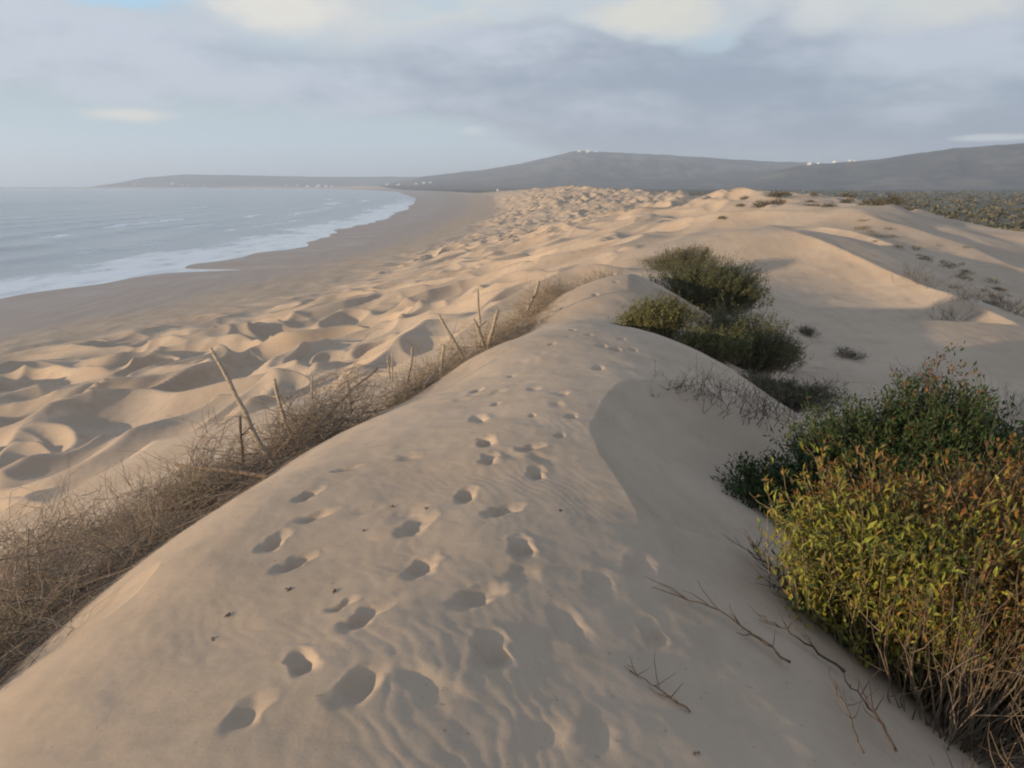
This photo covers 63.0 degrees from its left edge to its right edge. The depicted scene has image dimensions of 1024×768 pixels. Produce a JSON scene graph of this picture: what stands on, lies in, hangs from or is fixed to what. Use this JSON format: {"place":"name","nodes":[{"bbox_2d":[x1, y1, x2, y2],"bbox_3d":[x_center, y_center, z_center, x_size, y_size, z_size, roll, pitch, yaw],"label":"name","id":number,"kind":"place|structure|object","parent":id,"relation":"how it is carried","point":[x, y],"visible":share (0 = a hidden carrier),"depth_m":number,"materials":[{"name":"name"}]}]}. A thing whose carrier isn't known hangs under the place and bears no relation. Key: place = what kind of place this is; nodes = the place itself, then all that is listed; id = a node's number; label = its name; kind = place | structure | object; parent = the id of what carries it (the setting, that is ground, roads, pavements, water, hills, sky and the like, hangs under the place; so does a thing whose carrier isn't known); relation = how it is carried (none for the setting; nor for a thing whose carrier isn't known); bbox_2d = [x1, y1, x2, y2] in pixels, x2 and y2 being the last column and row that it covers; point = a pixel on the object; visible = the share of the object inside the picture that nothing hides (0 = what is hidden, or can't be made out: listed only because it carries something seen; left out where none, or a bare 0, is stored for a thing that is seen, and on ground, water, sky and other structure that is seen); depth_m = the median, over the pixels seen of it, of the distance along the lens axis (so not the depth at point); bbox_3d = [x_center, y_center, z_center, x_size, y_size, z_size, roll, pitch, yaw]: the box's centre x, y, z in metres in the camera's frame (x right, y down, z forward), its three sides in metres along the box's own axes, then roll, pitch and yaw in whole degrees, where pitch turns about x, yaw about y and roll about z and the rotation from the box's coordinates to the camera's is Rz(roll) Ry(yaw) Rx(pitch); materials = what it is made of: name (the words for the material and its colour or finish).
{"place":"outdoors","nodes":[
{"label":"outdoors","id":0,"kind":"place"},
{"bbox_2d":[0,188,415,298],"bbox_3d":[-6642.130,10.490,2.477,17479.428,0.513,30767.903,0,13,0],"label":"sea","id":1,"kind":"structure","parent":0,"point":[56,238],"depth_m":236.37,"materials":[{"name":"liquid"}]},
{"bbox_2d":[0,186,500,355],"bbox_3d":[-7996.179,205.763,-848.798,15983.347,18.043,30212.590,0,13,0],"label":"beach","id":2,"kind":"structure","parent":0,"point":[426,221],"depth_m":94.86,"materials":[{"name":"sand"}]},
{"bbox_2d":[0,185,1023,767],"bbox_3d":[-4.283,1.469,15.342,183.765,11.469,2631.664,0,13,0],"label":"sand dunes","id":3,"kind":"structure","parent":0,"point":[492,607],"depth_m":4.59,"materials":[{"name":"sand"}]},
{"bbox_2d":[22,528,29,630],"bbox_3d":[-2.910,1.206,5.015,0.124,0.735,0.032,-2,13,-8],"label":"stake","id":4,"kind":"object","parent":3,"relation":"on","point":[27,566],"visible":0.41,"depth_m":4.99,"materials":[{"name":"brown wood"}]},
{"bbox_2d":[0,623,70,687],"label":"dry brush","id":5,"kind":"object","parent":3,"relation":"on","point":[18,662],"visible":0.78,"depth_m":4.17,"materials":[{"name":"plant"}]},
{"bbox_2d":[1,597,78,601],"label":"stake","id":6,"kind":"object","parent":3,"relation":"on","point":[40,600],"visible":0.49,"depth_m":4.88,"materials":[{"name":"brown wood"}]},
{"bbox_2d":[0,526,86,627],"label":"dry brush","id":7,"kind":"object","parent":3,"relation":"on","point":[21,572],"visible":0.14,"depth_m":5.96,"materials":[{"name":"plant"}]},
{"bbox_2d":[0,523,93,583],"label":"dry brush","id":8,"kind":"object","parent":3,"relation":"on","point":[16,559],"visible":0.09,"depth_m":6.63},
{"bbox_2d":[0,533,95,677],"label":"dry brush","id":9,"kind":"object","parent":3,"relation":"on","point":[17,636],"visible":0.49,"depth_m":4.58,"materials":[{"name":"plant"}]},
{"bbox_2d":[0,525,130,654],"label":"dry brush","id":10,"kind":"object","parent":3,"relation":"on","point":[15,611],"visible":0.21,"depth_m":5.23,"materials":[{"name":"plant"}]},
{"bbox_2d":[0,473,139,575],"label":"dry brush","id":11,"kind":"object","parent":3,"relation":"on","point":[41,530],"visible":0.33,"depth_m":7.37,"materials":[{"name":"plant"}]},
{"bbox_2d":[0,457,172,678],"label":"dry brush","id":12,"kind":"object","parent":3,"relation":"on","point":[52,585],"visible":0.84,"depth_m":4.81,"materials":[{"name":"plant"}]},
{"bbox_2d":[0,469,174,593],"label":"dry brush","id":13,"kind":"object","parent":3,"relation":"on","point":[88,532],"visible":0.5,"depth_m":6.60,"materials":[{"name":"plant"}]},
{"bbox_2d":[21,464,274,585],"bbox_3d":[-2.542,0.984,6.039,1.611,0.840,1.796,0,13,0],"label":"dry brush","id":14,"kind":"object","parent":3,"relation":"on","point":[158,535],"visible":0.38,"depth_m":6.01,"materials":[{"name":"plant"}]},
{"bbox_2d":[22,448,277,627],"bbox_3d":[-2.434,0.979,5.587,1.602,1.067,1.453,-13,18,-42],"label":"dry brush","id":15,"kind":"object","parent":3,"relation":"on","point":[147,549],"visible":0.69,"depth_m":5.49,"materials":[{"name":"plant"}]},
{"bbox_2d":[53,437,251,540],"bbox_3d":[-3.154,0.890,7.640,1.540,1.004,1.931,11,17,39],"label":"dry brush","id":16,"kind":"object","parent":3,"relation":"on","point":[150,486],"visible":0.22,"depth_m":7.53,"materials":[{"name":"plant"}]},
{"bbox_2d":[104,416,300,545],"bbox_3d":[-2.399,0.764,6.595,1.369,0.961,1.663,0,13,0],"label":"dry brush","id":17,"kind":"object","parent":3,"relation":"on","point":[210,489],"visible":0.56,"depth_m":6.43,"materials":[{"name":"plant"}]},
{"bbox_2d":[175,463,270,478],"bbox_3d":[-2.097,0.695,6.491,1.315,0.055,0.051,5,14,22],"label":"board","id":18,"kind":"object","parent":17,"relation":"on","point":[241,472],"visible":0.51,"depth_m":6.51,"materials":[{"name":"brown wood"}]},
{"bbox_2d":[105,400,311,525],"bbox_3d":[-2.579,0.733,7.064,1.502,1.198,1.751,8,15,29],"label":"dry brush","id":19,"kind":"object","parent":3,"relation":"on","point":[207,459],"visible":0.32,"depth_m":7.00,"materials":[{"name":"plant"}]},
{"bbox_2d":[226,416,255,480],"bbox_3d":[-2.249,0.589,6.918,0.280,0.672,0.034,0,13,0],"label":"stake","id":20,"kind":"object","parent":3,"relation":"on","point":[241,434],"visible":0.59,"depth_m":6.88,"materials":[{"name":"brown wood"}]},
{"bbox_2d":[209,348,275,467],"bbox_3d":[-2.316,0.251,7.221,0.669,1.098,0.074,6,14,23],"label":"fence post","id":21,"kind":"object","parent":3,"relation":"on","point":[252,430],"visible":0.74,"depth_m":7.21,"materials":[{"name":"brown wood"}]},
{"bbox_2d":[264,379,295,450],"bbox_3d":[-2.165,0.290,7.779,0.275,0.692,0.053,1,13,4],"label":"fence post","id":22,"kind":"object","parent":3,"relation":"on","point":[277,396],"visible":0.65,"depth_m":7.74,"materials":[{"name":"brown wood"}]},
{"bbox_2d":[200,362,385,484],"bbox_3d":[-1.978,0.420,7.520,1.549,1.161,1.984,0,13,0],"label":"dry brush","id":23,"kind":"object","parent":3,"relation":"on","point":[301,449],"visible":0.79,"depth_m":7.46,"materials":[{"name":"plant"}]},
{"bbox_2d":[206,363,381,467],"bbox_3d":[-2.094,0.345,8.006,1.338,1.079,1.566,11,17,38],"label":"dry brush","id":24,"kind":"object","parent":3,"relation":"on","point":[295,419],"visible":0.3,"depth_m":7.98,"materials":[{"name":"plant"}]},
{"bbox_2d":[247,328,431,462],"bbox_3d":[-1.727,0.099,8.517,1.597,1.285,1.640,3,14,14],"label":"dry brush","id":25,"kind":"object","parent":3,"relation":"on","point":[373,410],"visible":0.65,"depth_m":8.51,"materials":[{"name":"plant"}]},
{"bbox_2d":[319,367,377,425],"bbox_3d":[-1.773,0.156,8.913,0.822,0.578,0.059,-10,17,-37],"label":"stake","id":26,"kind":"object","parent":3,"relation":"on","point":[372,373],"visible":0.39,"depth_m":9.00,"materials":[{"name":"brown wood"}]},
{"bbox_2d":[387,355,390,378],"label":"fence post","id":27,"kind":"object","parent":3,"relation":"on","point":[388,365],"visible":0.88,"depth_m":9.19,"materials":[{"name":"brown wood"}]},
{"bbox_2d":[391,353,392,382],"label":"fence post","id":28,"kind":"object","parent":3,"relation":"on","point":[392,367],"visible":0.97,"depth_m":9.20,"materials":[{"name":"brown wood"}]},
{"bbox_2d":[352,343,458,414],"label":"dry brush","id":29,"kind":"object","parent":3,"relation":"on","point":[416,390],"visible":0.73,"depth_m":9.45,"materials":[{"name":"plant"}]},
{"bbox_2d":[357,346,462,407],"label":"dry brush","id":30,"kind":"object","parent":3,"relation":"on","point":[437,377],"visible":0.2,"depth_m":9.98,"materials":[{"name":"plant"}]},
{"bbox_2d":[406,346,413,383],"bbox_3d":[-1.178,-0.214,9.611,0.106,0.450,0.042,0,13,0],"label":"fence post","id":31,"kind":"object","parent":3,"relation":"on","point":[409,369],"visible":0.83,"depth_m":9.60,"materials":[{"name":"brown wood"}]},
{"bbox_2d":[388,336,476,384],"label":"dry brush","id":32,"kind":"object","parent":3,"relation":"on","point":[444,360],"visible":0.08,"depth_m":11.06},
{"bbox_2d":[422,368,447,387],"bbox_3d":[-0.846,-0.078,9.367,0.183,0.131,0.514,3,14,11],"label":"stake","id":33,"kind":"object","parent":3,"relation":"on","point":[428,380],"visible":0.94,"depth_m":9.35,"materials":[{"name":"brown wood"}]},
{"bbox_2d":[439,344,444,376],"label":"fence post","id":34,"kind":"object","parent":3,"relation":"on","point":[443,348],"visible":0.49,"depth_m":10.08,"materials":[{"name":"brown wood"}]},
{"bbox_2d":[437,314,465,361],"bbox_3d":[-0.704,-0.494,10.584,0.478,0.788,0.074,0,13,0],"label":"fence post","id":35,"kind":"object","parent":3,"relation":"on","point":[450,335],"visible":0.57,"depth_m":10.54,"materials":[{"name":"brown wood"}]},
{"bbox_2d":[387,314,527,384],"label":"dry brush","id":36,"kind":"object","parent":3,"relation":"on","point":[457,358],"visible":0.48,"depth_m":10.35,"materials":[{"name":"plant"}]},
{"bbox_2d":[470,319,486,350],"bbox_3d":[-0.444,-0.640,11.150,0.233,0.469,0.069,0,13,0],"label":"fence post","id":37,"kind":"object","parent":3,"relation":"on","point":[477,330],"visible":0.85,"depth_m":11.11,"materials":[{"name":"brown wood"}]},
{"bbox_2d":[477,289,480,344],"bbox_3d":[-0.447,-0.784,11.336,0.050,1.020,0.066,7,15,26],"label":"fence post","id":38,"kind":"object","parent":3,"relation":"on","point":[478,310],"visible":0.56,"depth_m":11.27,"materials":[{"name":"brown wood"}]},
{"bbox_2d":[439,302,539,365],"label":"dry brush","id":39,"kind":"object","parent":3,"relation":"on","point":[505,337],"visible":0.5,"depth_m":11.62,"materials":[{"name":"plant"}]},
{"bbox_2d":[486,310,498,349],"bbox_3d":[-0.270,-0.665,11.037,0.201,0.628,0.067,0,13,0],"label":"fence post","id":40,"kind":"object","parent":3,"relation":"on","point":[490,335],"visible":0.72,"depth_m":11.00,"materials":[{"name":"brown wood"}]},
{"bbox_2d":[460,307,531,355],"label":"dry brush","id":41,"kind":"object","parent":3,"relation":"on","point":[488,331],"visible":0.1,"depth_m":13.46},
{"bbox_2d":[469,304,547,346],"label":"dry brush","id":42,"kind":"object","parent":3,"relation":"on","point":[524,328],"visible":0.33,"depth_m":12.82,"materials":[{"name":"plant"}]},
{"bbox_2d":[490,291,545,326],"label":"dry brush","id":43,"kind":"object","parent":3,"relation":"on","point":[517,310],"visible":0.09,"depth_m":15.51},
{"bbox_2d":[509,280,539,310],"bbox_3d":[0.202,-1.397,13.235,0.497,0.491,0.056,0,13,0],"label":"fence post","id":44,"kind":"object","parent":3,"relation":"on","point":[534,294],"visible":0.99,"depth_m":13.24,"materials":[{"name":"brown wood"}]},
{"bbox_2d":[490,287,575,331],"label":"dry brush","id":45,"kind":"object","parent":3,"relation":"on","point":[537,313],"visible":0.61,"depth_m":13.92,"materials":[{"name":"plant"}]},
{"bbox_2d":[500,276,575,322],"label":"dry brush","id":46,"kind":"object","parent":3,"relation":"on","point":[541,300],"visible":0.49,"depth_m":14.80,"materials":[{"name":"plant"}]},
{"bbox_2d":[507,272,576,309],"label":"dry brush","id":47,"kind":"object","parent":3,"relation":"on","point":[548,290],"visible":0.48,"depth_m":16.09,"materials":[{"name":"plant"}]},
{"bbox_2d":[517,280,573,306],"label":"dry brush","id":48,"kind":"object","parent":3,"relation":"on","point":[544,290],"visible":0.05,"depth_m":16.80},
{"bbox_2d":[531,267,591,299],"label":"dry brush","id":49,"kind":"object","parent":3,"relation":"on","point":[559,285],"visible":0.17,"depth_m":17.01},
{"bbox_2d":[564,274,609,288],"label":"dry grass tuft","id":50,"kind":"object","parent":3,"relation":"on","point":[577,283],"visible":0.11,"depth_m":18.81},
{"bbox_2d":[577,264,626,282],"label":"dry grass tuft","id":51,"kind":"object","parent":3,"relation":"on","point":[600,276],"visible":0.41,"depth_m":19.42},
{"bbox_2d":[607,290,702,338],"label":"coastal shrub","id":52,"kind":"object","parent":3,"relation":"on","point":[665,319],"visible":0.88,"depth_m":11.58,"materials":[{"name":"green plant"}]},
{"bbox_2d":[624,653,690,712],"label":"dead branch","id":53,"kind":"object","parent":3,"relation":"on","point":[674,701],"visible":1,"depth_m":2.82,"materials":[{"name":"wood"}]},
{"bbox_2d":[637,241,718,271],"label":"coastal shrub","id":54,"kind":"object","parent":3,"relation":"on","point":[686,256],"visible":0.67,"depth_m":24.23,"materials":[{"name":"green plant"}]},
{"bbox_2d":[650,370,716,397],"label":"dry twig tuft","id":55,"kind":"object","parent":3,"relation":"on","point":[686,379],"visible":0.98,"depth_m":7.46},
{"bbox_2d":[653,359,718,412],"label":"dry twig tuft","id":56,"kind":"object","parent":3,"relation":"on","point":[692,382],"visible":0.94,"depth_m":7.53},
{"bbox_2d":[643,251,774,316],"bbox_3d":[3.820,-1.979,16.238,2.591,1.252,1.513,0,13,0],"label":"coastal shrub","id":57,"kind":"object","parent":3,"relation":"on","point":[733,284],"visible":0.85,"depth_m":16.04,"materials":[{"name":"green plant"}]},
{"bbox_2d":[680,352,746,414],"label":"dry twig tuft","id":58,"kind":"object","parent":3,"relation":"on","point":[713,381],"visible":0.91,"depth_m":7.60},
{"bbox_2d":[671,320,757,364],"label":"coastal shrub","id":59,"kind":"object","parent":3,"relation":"on","point":[722,347],"visible":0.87,"depth_m":11.29,"materials":[{"name":"green plant"}]},
{"bbox_2d":[645,576,790,662],"bbox_3d":[0.840,0.912,3.386,0.154,0.158,0.683,-12,18,-42],"label":"dead branch","id":60,"kind":"object","parent":3,"relation":"on","point":[763,641],"visible":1,"depth_m":3.37,"materials":[{"name":"wood"}]},
{"bbox_2d":[677,367,771,424],"bbox_3d":[1.908,0.158,7.434,0.873,0.522,0.650,-9,16,-34],"label":"dry twig tuft","id":61,"kind":"object","parent":3,"relation":"on","point":[749,418],"visible":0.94,"depth_m":7.59,"materials":[{"name":"plant"}]},
{"bbox_2d":[708,361,762,405],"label":"dry twig tuft","id":62,"kind":"object","parent":3,"relation":"on","point":[730,383],"visible":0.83,"depth_m":8.03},
{"bbox_2d":[685,294,813,377],"bbox_3d":[3.410,-0.743,12.194,1.885,1.144,1.264,12,18,41],"label":"coastal shrub","id":63,"kind":"object","parent":3,"relation":"on","point":[765,356],"visible":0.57,"depth_m":12.01,"materials":[{"name":"green plant"}]},
{"bbox_2d":[714,381,788,432],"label":"dry twig tuft","id":64,"kind":"object","parent":3,"relation":"on","point":[762,406],"visible":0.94,"depth_m":7.59,"materials":[{"name":"plant"}]},
{"bbox_2d":[750,198,772,207],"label":"dune tussock","id":65,"kind":"object","parent":3,"relation":"on","point":[761,204],"visible":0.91,"depth_m":54.64,"materials":[{"name":"brown plant"}]},
{"bbox_2d":[713,528,819,606],"bbox_3d":[1.289,0.870,4.056,0.388,0.284,0.667,-3,14,-12],"label":"dead branch","id":66,"kind":"object","parent":3,"relation":"on","point":[753,545],"visible":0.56,"depth_m":4.04,"materials":[{"name":"wood"}]},
{"bbox_2d":[728,374,812,428],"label":"dry twig tuft","id":67,"kind":"object","parent":3,"relation":"on","point":[769,400],"visible":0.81,"depth_m":7.92,"materials":[{"name":"plant"}]},
{"bbox_2d":[765,190,787,197],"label":"dune tussock","id":68,"kind":"object","parent":3,"relation":"on","point":[778,195],"visible":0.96,"depth_m":61.19,"materials":[{"name":"green plant"}]},
{"bbox_2d":[768,197,785,204],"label":"dune tussock","id":69,"kind":"object","parent":3,"relation":"on","point":[778,201],"visible":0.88,"depth_m":54.62,"materials":[{"name":"brown plant"}]},
{"bbox_2d":[753,332,806,370],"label":"coastal shrub","id":70,"kind":"object","parent":3,"relation":"on","point":[787,364],"visible":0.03,"depth_m":13.68,"materials":[{"name":"green plant"}]},
{"bbox_2d":[743,375,822,425],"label":"dry twig tuft","id":71,"kind":"object","parent":3,"relation":"on","point":[786,399],"visible":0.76,"depth_m":8.22,"materials":[{"name":"plant"}]},
{"bbox_2d":[737,367,851,419],"bbox_3d":[3.213,0.072,9.799,0.852,0.452,1.607,-12,18,-42],"label":"coastal shrub","id":72,"kind":"object","parent":3,"relation":"on","point":[773,386],"visible":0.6,"depth_m":9.57,"materials":[{"name":"green plant"}]},
{"bbox_2d":[749,605,845,672],"bbox_3d":[1.143,1.009,3.370,0.432,0.143,0.095,10,17,36],"label":"dead branch","id":73,"kind":"object","parent":3,"relation":"on","point":[822,656],"visible":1,"depth_m":3.35,"materials":[{"name":"wood"}]},
{"bbox_2d":[796,325,820,336],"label":"cushion plant","id":74,"kind":"object","parent":3,"relation":"on","point":[804,330],"visible":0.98,"depth_m":16.79,"materials":[{"name":"green plant"}]},
{"bbox_2d":[821,203,837,207],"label":"dune tussock","id":75,"kind":"object","parent":3,"relation":"on","point":[828,205],"visible":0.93,"depth_m":46.91,"materials":[{"name":"brown plant"}]},
{"bbox_2d":[795,370,876,397],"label":"twiggy plant","id":76,"kind":"object","parent":3,"relation":"on","point":[844,384],"visible":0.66,"depth_m":12.40,"materials":[{"name":"plant"}]},
{"bbox_2d":[839,191,858,198],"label":"dune tussock","id":77,"kind":"object","parent":3,"relation":"on","point":[848,195],"visible":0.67,"depth_m":67.80,"materials":[{"name":"green plant"}]},
{"bbox_2d":[832,345,870,359],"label":"cushion plant","id":78,"kind":"object","parent":3,"relation":"on","point":[851,355],"visible":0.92,"depth_m":15.08,"materials":[{"name":"green plant"}]},
{"bbox_2d":[828,668,878,753],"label":"dead branch","id":79,"kind":"object","parent":3,"relation":"on","point":[852,725],"visible":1,"depth_m":2.84,"materials":[{"name":"wood"}]},
{"bbox_2d":[856,199,872,204],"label":"dune tussock","id":80,"kind":"object","parent":3,"relation":"on","point":[863,202],"visible":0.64,"depth_m":50.81,"materials":[{"name":"green plant"}]},
{"bbox_2d":[711,341,1023,542],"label":"coastal shrub","id":81,"kind":"object","parent":3,"relation":"on","point":[905,433],"visible":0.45,"depth_m":6.05,"materials":[{"name":"green plant"}]},
{"bbox_2d":[837,660,897,751],"bbox_3d":[1.296,1.102,2.942,0.137,0.110,0.582,1,13,6],"label":"dead branch","id":82,"kind":"object","parent":3,"relation":"on","point":[873,711],"visible":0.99,"depth_m":2.93,"materials":[{"name":"wood"}]},
{"bbox_2d":[867,197,887,205],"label":"dune tussock","id":83,"kind":"object","parent":3,"relation":"on","point":[875,203],"visible":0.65,"depth_m":48.80,"materials":[{"name":"green plant"}]},
{"bbox_2d":[749,431,1023,767],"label":"coastal shrub","id":84,"kind":"object","parent":3,"relation":"on","point":[896,544],"visible":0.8,"depth_m":3.58,"materials":[{"name":"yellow plant"}]},
{"bbox_2d":[877,193,905,204],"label":"dune tussock","id":85,"kind":"object","parent":3,"relation":"on","point":[891,200],"visible":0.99,"depth_m":46.70,"materials":[{"name":"green plant"}]},
{"bbox_2d":[891,262,930,281],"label":"dry grass tuft","id":86,"kind":"object","parent":3,"relation":"on","point":[913,273],"visible":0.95,"depth_m":23.02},
{"bbox_2d":[890,358,959,384],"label":"twiggy plant","id":87,"kind":"object","parent":3,"relation":"on","point":[919,372],"visible":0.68,"depth_m":13.51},
{"bbox_2d":[838,512,1023,767],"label":"bare bush","id":88,"kind":"object","parent":3,"relation":"on","point":[971,716],"visible":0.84,"depth_m":3.14,"materials":[{"name":"brown plant"}]},
{"bbox_2d":[905,265,967,289],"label":"dry grass tuft","id":89,"kind":"object","parent":3,"relation":"on","point":[926,281],"visible":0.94,"depth_m":22.36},
{"bbox_2d":[938,262,954,268],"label":"dune tussock","id":90,"kind":"object","parent":3,"relation":"on","point":[949,266],"visible":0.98,"depth_m":28.51,"materials":[{"name":"grey plant"}]},
{"bbox_2d":[926,301,992,320],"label":"dry grass tuft","id":91,"kind":"object","parent":3,"relation":"on","point":[950,310],"visible":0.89,"depth_m":19.62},
{"bbox_2d":[958,275,973,280],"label":"dune tussock","id":92,"kind":"object","parent":3,"relation":"on","point":[965,277],"visible":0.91,"depth_m":26.73,"materials":[{"name":"grey plant"}]},
{"bbox_2d":[944,281,997,302],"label":"dry grass tuft","id":93,"kind":"object","parent":3,"relation":"on","point":[965,292],"visible":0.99,"depth_m":20.57,"materials":[{"name":"plant"}]},
{"bbox_2d":[929,688,1023,767],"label":"bare bush","id":94,"kind":"object","parent":3,"relation":"on","point":[996,747],"visible":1,"depth_m":2.67,"materials":[{"name":"plant"}]},
{"bbox_2d":[967,282,1008,306],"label":"dry grass tuft","id":95,"kind":"object","parent":3,"relation":"on","point":[983,295],"visible":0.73,"depth_m":21.95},
{"bbox_2d":[958,376,1023,419],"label":"twiggy plant","id":96,"kind":"object","parent":3,"relation":"on","point":[1016,412],"visible":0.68,"depth_m":12.32,"materials":[{"name":"plant"}]},
{"bbox_2d":[982,276,1002,284],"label":"dune tussock","id":97,"kind":"object","parent":3,"relation":"on","point":[992,281],"visible":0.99,"depth_m":27.60,"materials":[{"name":"grey plant"}]},
{"bbox_2d":[982,290,1022,313],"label":"dry grass tuft","id":98,"kind":"object","parent":3,"relation":"on","point":[1003,304],"visible":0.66,"depth_m":21.61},
{"bbox_2d":[985,291,1023,314],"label":"dry grass tuft","id":99,"kind":"object","parent":3,"relation":"on","point":[1003,303],"visible":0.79,"depth_m":21.16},
{"bbox_2d":[994,296,1023,316],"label":"dry grass tuft","id":100,"kind":"object","parent":3,"relation":"on","point":[1015,307],"visible":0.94,"depth_m":20.11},
{"bbox_2d":[0,0,1023,186],"label":"sky","id":101,"kind":"structure","parent":0,"point":[93,92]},
{"bbox_2d":[93,143,1023,191],"bbox_3d":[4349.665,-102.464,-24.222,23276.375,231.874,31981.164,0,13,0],"label":"hills","id":102,"kind":"structure","parent":0,"point":[996,168],"depth_m":3394.80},
{"bbox_2d":[467,190,1023,228],"bbox_3d":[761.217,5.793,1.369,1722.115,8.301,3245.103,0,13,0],"label":"vegetation","id":103,"kind":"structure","parent":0,"point":[981,205],"depth_m":549.25,"materials":[{"name":"plant"}]},
{"bbox_2d":[646,190,1023,231],"bbox_3d":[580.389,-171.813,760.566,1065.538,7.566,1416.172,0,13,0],"label":"scrub","id":104,"kind":"object","parent":103,"relation":"on","point":[978,217],"visible":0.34,"depth_m":373.55,"materials":[{"name":"green plant"}]}
]}

